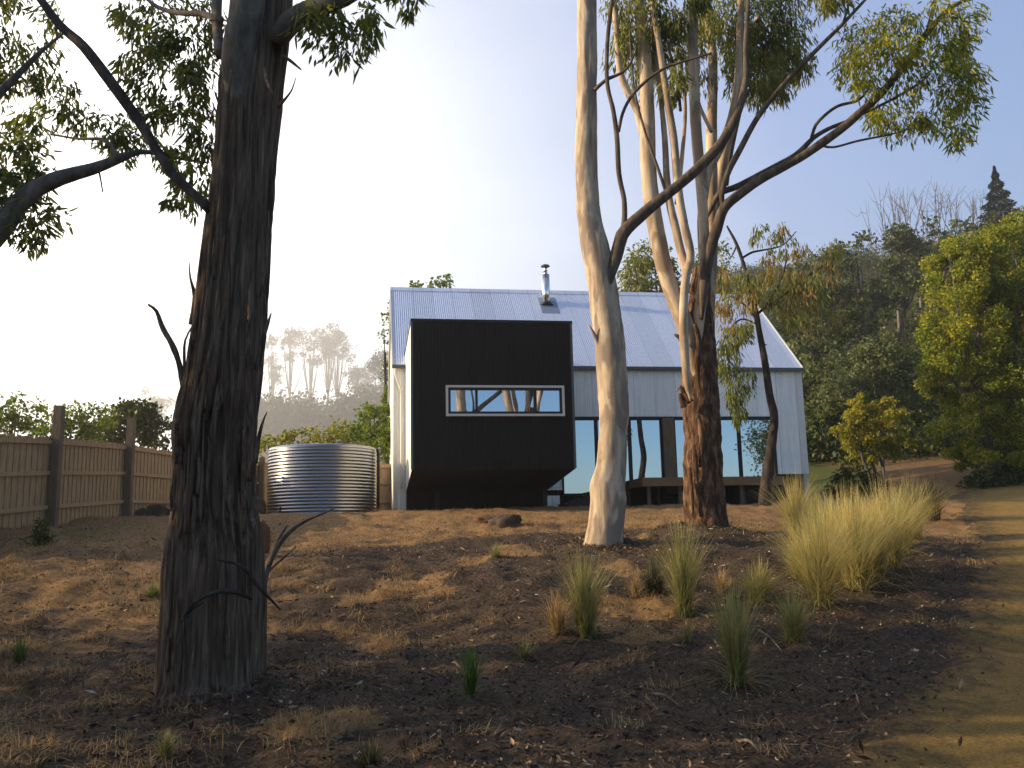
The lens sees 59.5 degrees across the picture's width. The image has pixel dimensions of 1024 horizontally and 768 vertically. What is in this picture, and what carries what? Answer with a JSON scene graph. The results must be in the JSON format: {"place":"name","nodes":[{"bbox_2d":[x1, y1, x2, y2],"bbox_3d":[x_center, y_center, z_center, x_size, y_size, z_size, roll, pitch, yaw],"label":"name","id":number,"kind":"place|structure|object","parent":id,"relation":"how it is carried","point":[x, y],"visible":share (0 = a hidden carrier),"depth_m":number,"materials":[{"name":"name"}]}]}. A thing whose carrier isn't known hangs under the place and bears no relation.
{"place":"outdoors","nodes":[
{"label":"outdoors","id":0,"kind":"place"},
{"bbox_2d":[0,257,1021,767],"bbox_3d":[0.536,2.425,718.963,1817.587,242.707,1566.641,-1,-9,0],"label":"ground","id":1,"kind":"structure","parent":0,"point":[594,647],"depth_m":9.11,"materials":[{"name":"soil"}]},
{"bbox_2d":[0,633,44,667],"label":"tussock","id":2,"kind":"object","parent":1,"relation":"on","point":[19,651],"visible":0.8,"depth_m":8.63,"materials":[{"name":"green plant"}]},
{"bbox_2d":[0,390,52,436],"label":"shrub","id":3,"kind":"object","parent":1,"relation":"on","point":[12,416],"visible":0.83,"depth_m":27.09,"materials":[{"name":"green plant"}]},
{"bbox_2d":[19,517,56,546],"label":"seedling","id":4,"kind":"object","parent":1,"relation":"on","point":[42,534],"visible":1,"depth_m":14.24,"materials":[{"name":"green plant"}]},
{"bbox_2d":[30,399,118,441],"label":"shrub","id":5,"kind":"object","parent":1,"relation":"on","point":[82,422],"visible":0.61,"depth_m":30.19,"materials":[{"name":"green plant"}]},
{"bbox_2d":[0,0,206,262],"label":"gum tree","id":6,"kind":"object","parent":1,"relation":"on","point":[34,188],"visible":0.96,"depth_m":10.02,"materials":[{"name":"green plant"}]},
{"bbox_2d":[84,397,171,450],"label":"round bush","id":7,"kind":"object","parent":1,"relation":"on","point":[149,421],"visible":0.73,"depth_m":33.88,"materials":[{"name":"green plant"}]},
{"bbox_2d":[134,507,151,515],"bbox_3d":[-9.160,3.273,22.195,0.447,0.422,0.437,-1,-9,0],"label":"stone","id":8,"kind":"object","parent":1,"relation":"on","point":[143,511],"visible":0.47,"depth_m":22.08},
{"bbox_2d":[133,582,159,597],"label":"tussock","id":9,"kind":"object","parent":1,"relation":"on","point":[154,593],"visible":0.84,"depth_m":11.12,"materials":[{"name":"green plant"}]},
{"bbox_2d":[139,386,175,449],"bbox_3d":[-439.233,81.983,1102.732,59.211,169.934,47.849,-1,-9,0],"label":"misty gum","id":10,"kind":"object","parent":1,"relation":"on","point":[162,400],"visible":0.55,"depth_m":1105.32,"materials":[{"name":"grey plant"}]},
{"bbox_2d":[147,504,168,516],"bbox_3d":[-8.943,3.291,22.521,0.561,0.520,0.559,-1,-9,0],"label":"stone","id":11,"kind":"object","parent":1,"relation":"on","point":[158,510],"visible":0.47,"depth_m":22.32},
{"bbox_2d":[142,727,190,760],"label":"tussock","id":12,"kind":"object","parent":1,"relation":"on","point":[165,747],"visible":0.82,"depth_m":5.63,"materials":[{"name":"plant"}]},
{"bbox_2d":[0,405,411,527],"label":"paling fence","id":13,"kind":"object","parent":1,"relation":"on","point":[57,478],"visible":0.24,"depth_m":19.95,"materials":[{"name":"wood"}]},
{"bbox_2d":[37,0,433,706],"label":"gum tree","id":14,"kind":"object","parent":1,"relation":"on","point":[217,642],"visible":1,"depth_m":8.00,"materials":[{"name":"brown plant"}]},
{"bbox_2d":[181,588,252,622],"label":"fallen branch","id":15,"kind":"object","parent":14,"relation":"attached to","point":[193,606],"visible":1,"depth_m":7.12,"materials":[{"name":"wood"}]},
{"bbox_2d":[217,559,280,609],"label":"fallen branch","id":16,"kind":"object","parent":14,"relation":"attached to","point":[252,579],"visible":1,"depth_m":7.17,"materials":[{"name":"wood"}]},
{"bbox_2d":[265,508,333,590],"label":"fallen branch","id":17,"kind":"object","parent":14,"relation":"attached to","point":[281,539],"visible":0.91,"depth_m":8.28,"materials":[{"name":"wood"}]},
{"bbox_2d":[257,496,265,513],"bbox_3d":[-7.482,3.677,26.265,0.498,0.786,0.500,-1,-9,0],"label":"stone","id":18,"kind":"object","parent":1,"relation":"on","point":[261,504],"visible":0.37,"depth_m":26.19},
{"bbox_2d":[260,519,270,552],"bbox_3d":[-3.941,2.505,14.012,0.322,0.768,0.311,-1,-9,0],"label":"boulder","id":19,"kind":"object","parent":1,"relation":"on","point":[266,531],"visible":0.21,"depth_m":13.98,"materials":[{"name":"stone"}]},
{"bbox_2d":[263,331,284,399],"bbox_3d":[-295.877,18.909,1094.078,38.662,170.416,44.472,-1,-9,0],"label":"misty gum","id":20,"kind":"object","parent":1,"relation":"on","point":[274,375],"visible":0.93,"depth_m":1098.32,"materials":[{"name":"grey plant"}]},
{"bbox_2d":[274,325,321,402],"bbox_3d":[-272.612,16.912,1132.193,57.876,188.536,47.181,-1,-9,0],"label":"misty gum","id":21,"kind":"object","parent":1,"relation":"on","point":[290,339],"visible":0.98,"depth_m":1139.19,"materials":[{"name":"grey plant"}]},
{"bbox_2d":[291,324,327,396],"bbox_3d":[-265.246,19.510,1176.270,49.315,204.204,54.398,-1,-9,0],"label":"misty gum","id":22,"kind":"object","parent":1,"relation":"on","point":[313,363],"visible":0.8,"depth_m":1177.14,"materials":[{"name":"grey plant"}]},
{"bbox_2d":[259,415,360,456],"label":"shrub","id":23,"kind":"object","parent":1,"relation":"on","point":[342,431],"visible":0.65,"depth_m":37.63,"materials":[{"name":"green plant"}]},
{"bbox_2d":[267,444,379,513],"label":"water tank","id":24,"kind":"object","parent":1,"relation":"on","point":[312,478],"visible":0.92,"depth_m":27.07,"materials":[{"name":"metal"}]},
{"bbox_2d":[257,381,389,450],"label":"scrub","id":25,"kind":"object","parent":1,"relation":"on","point":[281,416],"visible":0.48,"depth_m":674.24,"materials":[{"name":"green plant"}]},
{"bbox_2d":[313,320,349,404],"bbox_3d":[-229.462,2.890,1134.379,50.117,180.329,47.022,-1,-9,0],"label":"misty gum","id":26,"kind":"object","parent":1,"relation":"on","point":[329,346],"visible":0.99,"depth_m":1139.52,"materials":[{"name":"grey plant"}]},
{"bbox_2d":[319,330,357,397],"bbox_3d":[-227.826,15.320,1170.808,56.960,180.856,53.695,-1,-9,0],"label":"misty gum","id":27,"kind":"object","parent":1,"relation":"on","point":[336,380],"visible":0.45,"depth_m":1174.04,"materials":[{"name":"grey plant"}]},
{"bbox_2d":[340,349,373,398],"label":"misty gum","id":28,"kind":"object","parent":1,"relation":"on","point":[356,375],"visible":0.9,"depth_m":1053.97,"materials":[{"name":"grey plant"}]},
{"bbox_2d":[347,359,380,390],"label":"misty gum","id":29,"kind":"object","parent":1,"relation":"on","point":[367,379],"visible":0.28,"depth_m":1121.90,"materials":[{"name":"grey plant"}]},
{"bbox_2d":[347,401,390,463],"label":"shrub","id":30,"kind":"object","parent":1,"relation":"on","point":[372,436],"visible":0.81,"depth_m":36.53,"materials":[{"name":"green plant"}]},
{"bbox_2d":[327,738,410,767],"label":"tussock","id":31,"kind":"object","parent":1,"relation":"on","point":[372,758],"visible":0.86,"depth_m":5.47,"materials":[{"name":"plant"}]},
{"bbox_2d":[364,346,388,395],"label":"misty gum","id":32,"kind":"object","parent":1,"relation":"on","point":[375,357],"visible":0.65,"depth_m":732.01,"materials":[{"name":"grey plant"}]},
{"bbox_2d":[379,273,453,331],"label":"tree","id":33,"kind":"object","parent":1,"relation":"on","point":[437,283],"visible":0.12,"depth_m":43.35,"materials":[{"name":"green plant"}]},
{"bbox_2d":[441,643,511,702],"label":"tussock","id":34,"kind":"object","parent":1,"relation":"on","point":[469,680],"visible":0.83,"depth_m":7.29,"materials":[{"name":"green plant"}]},
{"bbox_2d":[473,517,492,522],"bbox_3d":[-0.621,3.035,19.794,0.473,0.205,0.414,-1,-9,0],"label":"stone","id":35,"kind":"object","parent":1,"relation":"on","point":[481,519],"visible":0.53,"depth_m":19.63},
{"bbox_2d":[0,503,991,767],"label":"dry grass","id":36,"kind":"structure","parent":1,"relation":"on","point":[50,747],"depth_m":9.25,"materials":[{"name":"plant"}]},
{"bbox_2d":[486,540,515,558],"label":"tussock","id":37,"kind":"object","parent":1,"relation":"on","point":[495,553],"visible":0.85,"depth_m":13.06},
{"bbox_2d":[488,514,521,527],"bbox_3d":[-0.138,2.849,18.090,0.703,0.446,0.615,-1,-9,0],"label":"boulder","id":38,"kind":"object","parent":1,"relation":"on","point":[504,520],"visible":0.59,"depth_m":17.89,"materials":[{"name":"stone"}]},
{"bbox_2d":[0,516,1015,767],"bbox_3d":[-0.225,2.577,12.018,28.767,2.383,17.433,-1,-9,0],"label":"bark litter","id":39,"kind":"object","parent":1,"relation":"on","point":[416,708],"visible":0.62,"depth_m":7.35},
{"bbox_2d":[502,635,541,662],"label":"tussock","id":40,"kind":"object","parent":1,"relation":"on","point":[523,654],"visible":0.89,"depth_m":8.60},
{"bbox_2d":[518,589,594,636],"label":"tussock","id":41,"kind":"object","parent":1,"relation":"on","point":[556,614],"visible":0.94,"depth_m":9.29,"materials":[{"name":"plant"}]},
{"bbox_2d":[511,543,663,649],"bbox_3d":[0.810,2.154,9.387,1.995,1.063,1.877,-1,-9,0],"label":"tussock","id":42,"kind":"object","parent":1,"relation":"on","point":[586,602],"visible":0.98,"depth_m":9.26,"materials":[{"name":"plant"}]},
{"bbox_2d":[388,264,809,510],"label":"house","id":43,"kind":"structure","parent":1,"relation":"on","point":[493,397],"depth_m":30.38,"materials":[{"name":"metal"}]},
{"bbox_2d":[562,419,596,494],"bbox_3d":[2.325,2.512,30.983,1.250,2.646,0.100,0,-10,-9],"label":"glass door","id":44,"kind":"structure","parent":43,"relation":"in","point":[577,482],"depth_m":30.99,"materials":[{"name":"blue"}]},
{"bbox_2d":[596,419,630,480],"bbox_3d":[3.529,2.348,31.197,1.189,2.302,0.100,0,-10,-9],"label":"glass door","id":45,"kind":"structure","parent":43,"relation":"in","point":[628,465],"depth_m":31.20,"materials":[{"name":"blue"}]},
{"bbox_2d":[629,419,663,479],"bbox_3d":[4.703,2.354,31.379,1.169,2.302,0.100,0,-10,-9],"label":"glass door","id":46,"kind":"structure","parent":43,"relation":"in","point":[646,449],"depth_m":31.37,"materials":[{"name":"blue"}]},
{"bbox_2d":[674,419,684,476],"bbox_3d":[6.317,2.362,31.629,1.205,2.302,0.100,0,-10,-9],"label":"glass door","id":47,"kind":"structure","parent":43,"relation":"in","point":[678,423],"depth_m":31.59,"materials":[{"name":"blue"}]},
{"bbox_2d":[721,419,741,476],"bbox_3d":[7.509,2.368,31.812,1.202,2.302,0.100,0,-10,-9],"label":"glass door","id":48,"kind":"structure","parent":43,"relation":"in","point":[730,445],"depth_m":31.85,"materials":[{"name":"blue"}]},
{"bbox_2d":[739,419,777,475],"bbox_3d":[8.784,2.374,32.010,1.367,2.302,0.100,0,-10,-9],"label":"glass door","id":49,"kind":"structure","parent":43,"relation":"in","point":[753,439],"depth_m":31.99,"materials":[{"name":"blue"}]},
{"bbox_2d":[618,571,645,600],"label":"tussock","id":50,"kind":"object","parent":1,"relation":"on","point":[635,589],"visible":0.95,"depth_m":10.78,"materials":[{"name":"plant"}]},
{"bbox_2d":[614,551,692,596],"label":"tussock","id":51,"kind":"object","parent":1,"relation":"on","point":[652,582],"visible":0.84,"depth_m":10.83,"materials":[{"name":"plant"}]},
{"bbox_2d":[575,0,749,546],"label":"gum tree","id":52,"kind":"object","parent":1,"relation":"on","point":[608,498],"visible":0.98,"depth_m":15.03,"materials":[{"name":"beige plant"}]},
{"bbox_2d":[652,692,680,706],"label":"twig","id":53,"kind":"object","parent":1,"relation":"on","point":[661,694],"visible":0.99,"depth_m":7.15,"materials":[{"name":"wood"}]},
{"bbox_2d":[617,235,736,292],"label":"gum tree","id":54,"kind":"object","parent":1,"relation":"on","point":[637,282],"visible":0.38,"depth_m":45.04,"materials":[{"name":"green plant"}]},
{"bbox_2d":[597,519,773,626],"bbox_3d":[1.853,2.044,9.986,2.136,1.212,2.656,-1,-9,0],"label":"tussock","id":55,"kind":"object","parent":1,"relation":"on","point":[683,583],"visible":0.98,"depth_m":10.00,"materials":[{"name":"plant"}]},
{"bbox_2d":[675,615,712,644],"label":"tussock","id":56,"kind":"object","parent":1,"relation":"on","point":[687,631],"visible":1,"depth_m":8.79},
{"bbox_2d":[701,566,739,594],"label":"tussock","id":57,"kind":"object","parent":1,"relation":"on","point":[723,580],"visible":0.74,"depth_m":10.69,"materials":[{"name":"plant"}]},
{"bbox_2d":[653,577,821,704],"bbox_3d":[1.957,2.114,7.607,1.717,0.970,1.844,-3,-10,12],"label":"tussock","id":58,"kind":"object","parent":1,"relation":"on","point":[734,648],"visible":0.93,"depth_m":7.60,"materials":[{"name":"plant"}]},
{"bbox_2d":[700,555,795,604],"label":"tussock","id":59,"kind":"object","parent":1,"relation":"on","point":[760,582],"visible":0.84,"depth_m":10.54,"materials":[{"name":"plant"}]},
{"bbox_2d":[740,738,759,751],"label":"twig","id":60,"kind":"object","parent":1,"relation":"on","point":[751,742],"visible":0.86,"depth_m":5.67,"materials":[{"name":"wood"}]},
{"bbox_2d":[758,629,781,650],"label":"twig","id":61,"kind":"object","parent":1,"relation":"on","point":[764,633],"visible":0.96,"depth_m":8.77,"materials":[{"name":"wood"}]},
{"bbox_2d":[715,221,850,505],"bbox_3d":[7.798,-0.544,25.861,4.276,8.534,2.321,-1,-9,0],"label":"gum sapling","id":62,"kind":"object","parent":1,"relation":"on","point":[750,306],"visible":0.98,"depth_m":25.86,"materials":[{"name":"green plant"}]},
{"bbox_2d":[756,519,830,580],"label":"tussock","id":63,"kind":"object","parent":1,"relation":"on","point":[794,560],"visible":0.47,"depth_m":11.52,"materials":[{"name":"plant"}]},
{"bbox_2d":[740,467,854,540],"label":"tussock","id":64,"kind":"object","parent":1,"relation":"on","point":[792,506],"visible":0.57,"depth_m":15.11,"materials":[{"name":"plant"}]},
{"bbox_2d":[598,0,997,526],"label":"gum tree","id":65,"kind":"object","parent":1,"relation":"on","point":[704,501],"visible":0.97,"depth_m":17.04,"materials":[{"name":"brown plant"}]},
{"bbox_2d":[760,280,835,371],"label":"hill tree","id":66,"kind":"object","parent":1,"relation":"on","point":[785,336],"visible":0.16,"depth_m":62.94,"materials":[{"name":"green plant"}]},
{"bbox_2d":[781,259,823,345],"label":"hill tree","id":67,"kind":"object","parent":1,"relation":"on","point":[797,268],"visible":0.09,"depth_m":87.29,"materials":[{"name":"green plant"}]},
{"bbox_2d":[779,485,847,530],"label":"tussock","id":68,"kind":"object","parent":1,"relation":"on","point":[817,501],"visible":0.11,"depth_m":17.26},
{"bbox_2d":[721,493,906,615],"bbox_3d":[3.473,1.929,10.367,2.752,1.336,2.728,-1,-9,0],"label":"tussock","id":69,"kind":"object","parent":1,"relation":"on","point":[819,570],"visible":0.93,"depth_m":10.04,"materials":[{"name":"plant"}]},
{"bbox_2d":[750,576,877,656],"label":"tussock","id":70,"kind":"object","parent":1,"relation":"on","point":[794,624],"visible":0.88,"depth_m":8.65,"materials":[{"name":"plant"}]},
{"bbox_2d":[787,317,855,408],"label":"hill tree","id":71,"kind":"object","parent":1,"relation":"on","point":[812,352],"visible":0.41,"depth_m":57.17,"materials":[{"name":"green plant"}]},
{"bbox_2d":[805,408,843,461],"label":"hill tree","id":72,"kind":"object","parent":1,"relation":"on","point":[825,451],"visible":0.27,"depth_m":51.63,"materials":[{"name":"green plant"}]},
{"bbox_2d":[799,248,851,362],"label":"hill tree","id":73,"kind":"object","parent":1,"relation":"on","point":[814,256],"visible":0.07,"depth_m":91.05,"materials":[{"name":"green plant"}]},
{"bbox_2d":[804,359,848,452],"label":"hill tree","id":74,"kind":"object","parent":1,"relation":"on","point":[814,394],"visible":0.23,"depth_m":54.02,"materials":[{"name":"green plant"}]},
{"bbox_2d":[775,498,877,566],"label":"tussock","id":75,"kind":"object","parent":1,"relation":"on","point":[820,519],"visible":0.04,"depth_m":12.50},
{"bbox_2d":[802,259,857,380],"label":"hill tree","id":76,"kind":"object","parent":1,"relation":"on","point":[824,319],"visible":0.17,"depth_m":71.55,"materials":[{"name":"green plant"}]},
{"bbox_2d":[780,489,904,580],"bbox_3d":[4.365,1.990,12.036,2.196,1.311,2.414,-1,-9,0],"label":"tussock","id":77,"kind":"object","parent":1,"relation":"on","point":[832,525],"visible":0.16,"depth_m":11.95,"materials":[{"name":"plant"}]},
{"bbox_2d":[824,461,889,498],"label":"shrub","id":78,"kind":"object","parent":1,"relation":"on","point":[847,472],"visible":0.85,"depth_m":32.45,"materials":[{"name":"green plant"}]},
{"bbox_2d":[820,294,896,392],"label":"hill tree","id":79,"kind":"object","parent":1,"relation":"on","point":[839,338],"visible":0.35,"depth_m":61.16,"materials":[{"name":"green plant"}]},
{"bbox_2d":[821,228,896,332],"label":"hill tree","id":80,"kind":"object","parent":1,"relation":"on","point":[878,298],"visible":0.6,"depth_m":82.06,"materials":[{"name":"green plant"}]},
{"bbox_2d":[716,223,1023,465],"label":"hillside scrub","id":81,"kind":"object","parent":1,"relation":"on","point":[925,447],"visible":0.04,"depth_m":65.81,"materials":[{"name":"green plant"}]},
{"bbox_2d":[828,391,917,481],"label":"golden shrub","id":82,"kind":"object","parent":1,"relation":"on","point":[868,436],"visible":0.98,"depth_m":40.90,"materials":[{"name":"green plant"}]},
{"bbox_2d":[779,479,969,604],"bbox_3d":[4.248,1.922,11.292,2.963,1.508,3.219,-1,-9,0],"label":"tussock","id":83,"kind":"object","parent":1,"relation":"on","point":[855,576],"visible":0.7,"depth_m":11.15,"materials":[{"name":"plant"}]},
{"bbox_2d":[818,490,932,586],"bbox_3d":[5.063,2.058,12.286,2.675,1.268,2.444,4,-11,-28],"label":"tussock","id":84,"kind":"object","parent":1,"relation":"on","point":[881,564],"visible":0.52,"depth_m":12.15,"materials":[{"name":"plant"}]},
{"bbox_2d":[817,327,935,465],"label":"wattle tree","id":85,"kind":"object","parent":1,"relation":"on","point":[892,373],"visible":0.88,"depth_m":47.31,"materials":[{"name":"green plant"}]},
{"bbox_2d":[850,182,939,330],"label":"bare tree","id":86,"kind":"object","parent":1,"relation":"on","point":[898,311],"visible":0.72,"depth_m":100.61,"materials":[{"name":"grey plant"}]},
{"bbox_2d":[861,218,939,341],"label":"hill tree","id":87,"kind":"object","parent":1,"relation":"on","point":[899,242],"visible":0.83,"depth_m":88.45,"materials":[{"name":"green plant"}]},
{"bbox_2d":[816,473,988,574],"bbox_3d":[5.449,1.972,12.945,2.831,1.464,3.123,-4,-10,15],"label":"tussock","id":88,"kind":"object","parent":1,"relation":"on","point":[897,558],"visible":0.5,"depth_m":12.88,"materials":[{"name":"plant"}]},
{"bbox_2d":[877,283,937,373],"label":"hill tree","id":89,"kind":"object","parent":1,"relation":"on","point":[896,294],"visible":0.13,"depth_m":67.36,"materials":[{"name":"green plant"}]},
{"bbox_2d":[870,485,951,560],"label":"tussock","id":90,"kind":"object","parent":1,"relation":"on","point":[908,548],"visible":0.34,"depth_m":14.10,"materials":[{"name":"plant"}]},
{"bbox_2d":[878,177,954,313],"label":"bare tree","id":91,"kind":"object","parent":1,"relation":"on","point":[899,216],"visible":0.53,"depth_m":103.20,"materials":[{"name":"grey plant"}]},
{"bbox_2d":[892,407,943,448],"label":"hill tree","id":92,"kind":"object","parent":1,"relation":"on","point":[919,413],"visible":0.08,"depth_m":52.50,"materials":[{"name":"green plant"}]},
{"bbox_2d":[896,342,951,424],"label":"hill tree","id":93,"kind":"object","parent":1,"relation":"on","point":[925,403],"visible":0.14,"depth_m":54.22,"materials":[{"name":"green plant"}]},
{"bbox_2d":[881,472,972,540],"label":"tussock","id":94,"kind":"object","parent":1,"relation":"on","point":[916,500],"visible":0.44,"depth_m":16.40,"materials":[{"name":"plant"}]},
{"bbox_2d":[890,471,966,520],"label":"tussock","id":95,"kind":"object","parent":1,"relation":"on","point":[937,508],"visible":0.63,"depth_m":20.37,"materials":[{"name":"plant"}]},
{"bbox_2d":[904,215,966,315],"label":"hill tree","id":96,"kind":"object","parent":1,"relation":"on","point":[933,232],"visible":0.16,"depth_m":94.80,"materials":[{"name":"green plant"}]},
{"bbox_2d":[905,278,965,350],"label":"hill tree","id":97,"kind":"object","parent":1,"relation":"on","point":[912,323],"visible":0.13,"depth_m":73.86,"materials":[{"name":"green plant"}]},
{"bbox_2d":[909,182,967,274],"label":"bare tree","id":98,"kind":"object","parent":1,"relation":"on","point":[935,214],"visible":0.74,"depth_m":106.10,"materials":[{"name":"grey plant"}]},
{"bbox_2d":[928,215,996,290],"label":"hill tree","id":99,"kind":"object","parent":1,"relation":"on","point":[954,222],"visible":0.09,"depth_m":99.96,"materials":[{"name":"green plant"}]},
{"bbox_2d":[928,189,996,239],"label":"bare tree","id":100,"kind":"object","parent":1,"relation":"on","point":[973,208],"visible":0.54,"depth_m":107.41,"materials":[{"name":"grey plant"}]},
{"bbox_2d":[912,220,1023,482],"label":"wattle tree","id":101,"kind":"object","parent":1,"relation":"on","point":[971,296],"visible":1,"depth_m":37.07,"materials":[{"name":"green plant"}]},
{"bbox_2d":[955,462,1023,488],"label":"shrub","id":102,"kind":"object","parent":1,"relation":"on","point":[975,479],"visible":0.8,"depth_m":35.60,"materials":[{"name":"green plant"}]},
{"bbox_2d":[964,210,1022,294],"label":"hill tree","id":103,"kind":"object","parent":1,"relation":"on","point":[995,218],"visible":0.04,"depth_m":101.01,"materials":[{"name":"green plant"}]},
{"bbox_2d":[964,166,1023,272],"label":"conifer","id":104,"kind":"object","parent":1,"relation":"on","point":[993,197],"visible":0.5,"depth_m":104.31,"materials":[{"name":"green plant"}]},
{"bbox_2d":[994,206,1023,313],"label":"wattle tree","id":105,"kind":"object","parent":1,"relation":"on","point":[1010,220],"visible":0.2,"depth_m":42.78,"materials":[{"name":"green plant"}]},
{"bbox_2d":[0,0,1023,450],"label":"sky","id":106,"kind":"structure","parent":0,"point":[452,151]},
{"bbox_2d":[825,483,1023,767],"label":"driveway","id":107,"kind":"structure","parent":0,"point":[993,736],"depth_m":7.47,"materials":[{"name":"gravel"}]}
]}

